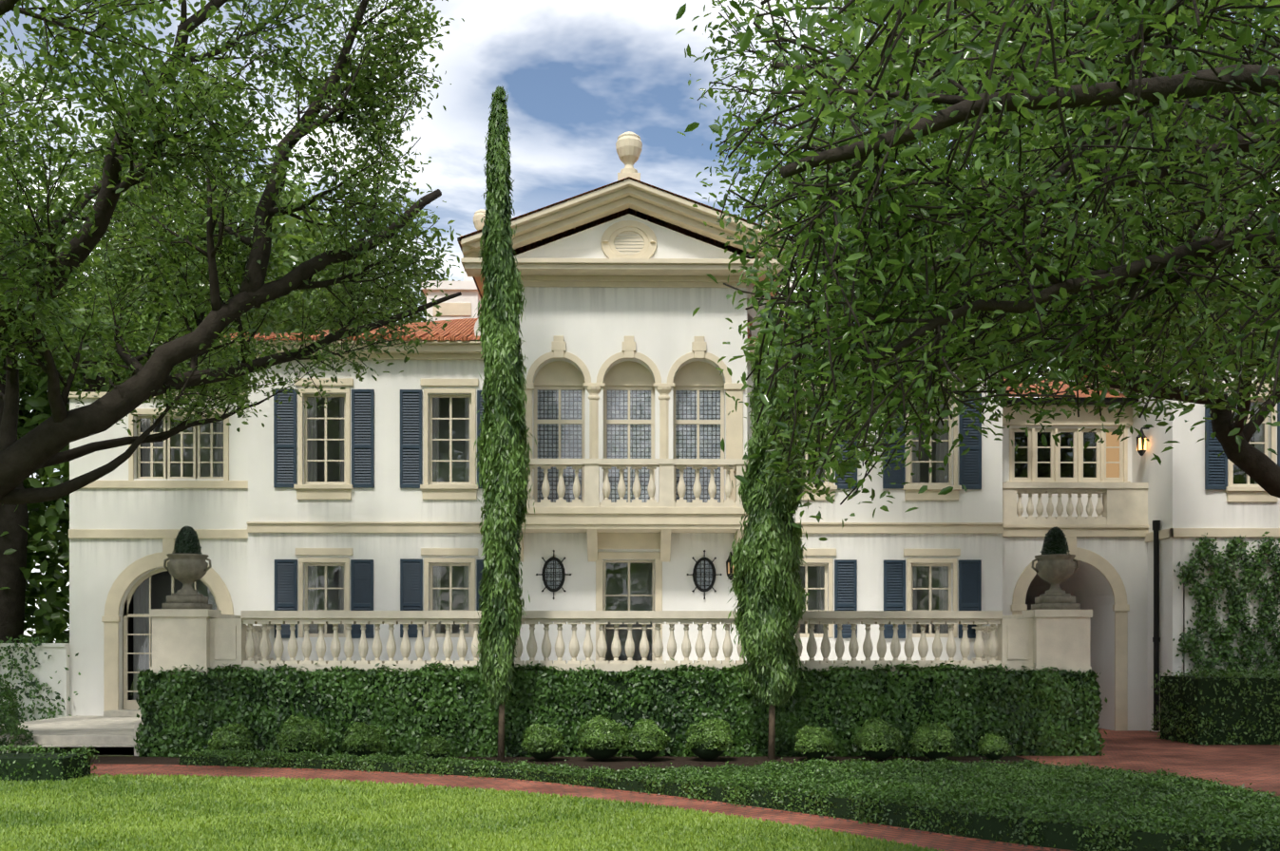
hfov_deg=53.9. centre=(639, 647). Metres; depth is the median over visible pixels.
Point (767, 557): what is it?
cypress
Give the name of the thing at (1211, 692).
hedge
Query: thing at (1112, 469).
warm lit panes
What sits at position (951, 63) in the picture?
oak
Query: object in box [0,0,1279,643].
sky
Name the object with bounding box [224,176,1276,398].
roofs
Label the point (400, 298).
tree leaves
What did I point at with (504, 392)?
cypress
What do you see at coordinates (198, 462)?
window frames
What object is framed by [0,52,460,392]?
tree leaves
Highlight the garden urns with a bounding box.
[162,554,1080,610]
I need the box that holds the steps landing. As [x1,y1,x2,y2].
[0,709,143,756]
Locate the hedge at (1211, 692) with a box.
[1149,664,1279,745]
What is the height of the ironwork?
9.640 m
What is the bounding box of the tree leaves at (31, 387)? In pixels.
[0,141,246,486]
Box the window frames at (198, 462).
[123,231,1267,709]
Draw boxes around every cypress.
[473,84,536,761]
[722,301,811,760]
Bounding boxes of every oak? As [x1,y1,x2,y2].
[0,0,464,504]
[675,0,1279,528]
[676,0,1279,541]
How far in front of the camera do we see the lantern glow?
26.08 m
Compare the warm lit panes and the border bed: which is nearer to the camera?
the border bed
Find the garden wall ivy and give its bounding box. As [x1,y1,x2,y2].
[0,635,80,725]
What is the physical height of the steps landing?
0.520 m
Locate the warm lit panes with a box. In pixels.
[727,432,1119,573]
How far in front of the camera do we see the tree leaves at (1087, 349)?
46.41 m
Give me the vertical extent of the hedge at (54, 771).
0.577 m
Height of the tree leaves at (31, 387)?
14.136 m
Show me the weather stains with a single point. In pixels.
(540, 542)
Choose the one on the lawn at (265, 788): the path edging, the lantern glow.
the path edging
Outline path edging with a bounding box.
[90,764,1074,850]
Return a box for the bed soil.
[90,756,1046,772]
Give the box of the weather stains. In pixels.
[72,286,1273,566]
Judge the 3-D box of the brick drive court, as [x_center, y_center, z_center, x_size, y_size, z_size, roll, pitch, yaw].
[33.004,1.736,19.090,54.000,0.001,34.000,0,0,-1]
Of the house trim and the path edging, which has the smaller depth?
the path edging
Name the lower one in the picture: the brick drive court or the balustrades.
the brick drive court
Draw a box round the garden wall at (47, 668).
[0,643,69,725]
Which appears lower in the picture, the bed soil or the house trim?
the bed soil
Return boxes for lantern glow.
[1136,438,1146,450]
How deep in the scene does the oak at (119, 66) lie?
19.11 m
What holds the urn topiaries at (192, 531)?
on the garden urns
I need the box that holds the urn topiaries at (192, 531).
[171,525,1069,554]
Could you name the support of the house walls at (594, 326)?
on the lawn at (265, 788)
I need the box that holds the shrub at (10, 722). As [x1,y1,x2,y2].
[0,675,37,753]
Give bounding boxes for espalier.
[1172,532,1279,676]
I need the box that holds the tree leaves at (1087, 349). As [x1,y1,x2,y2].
[1003,253,1263,398]
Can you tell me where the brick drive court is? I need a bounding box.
[1016,727,1279,798]
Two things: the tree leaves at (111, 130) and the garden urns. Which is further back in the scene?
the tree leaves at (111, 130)
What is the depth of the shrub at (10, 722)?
20.50 m
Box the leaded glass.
[537,389,720,589]
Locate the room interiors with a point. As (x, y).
(1090, 454)
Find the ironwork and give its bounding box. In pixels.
[457,237,1160,730]
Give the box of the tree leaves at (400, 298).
[256,202,463,332]
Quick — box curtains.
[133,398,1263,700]
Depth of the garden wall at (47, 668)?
26.41 m
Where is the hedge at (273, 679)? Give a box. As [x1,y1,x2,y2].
[133,657,1107,758]
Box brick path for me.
[90,765,1053,850]
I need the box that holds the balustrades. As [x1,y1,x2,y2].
[149,458,1148,675]
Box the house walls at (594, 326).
[69,213,1279,732]
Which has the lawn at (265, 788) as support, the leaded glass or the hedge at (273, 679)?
the hedge at (273, 679)
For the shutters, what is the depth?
25.62 m
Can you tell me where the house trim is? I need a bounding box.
[68,131,1279,730]
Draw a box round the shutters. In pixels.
[273,388,1279,638]
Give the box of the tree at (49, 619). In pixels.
[0,164,365,643]
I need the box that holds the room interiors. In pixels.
[128,402,1254,700]
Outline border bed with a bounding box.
[176,746,1279,850]
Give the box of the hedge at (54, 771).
[0,743,99,782]

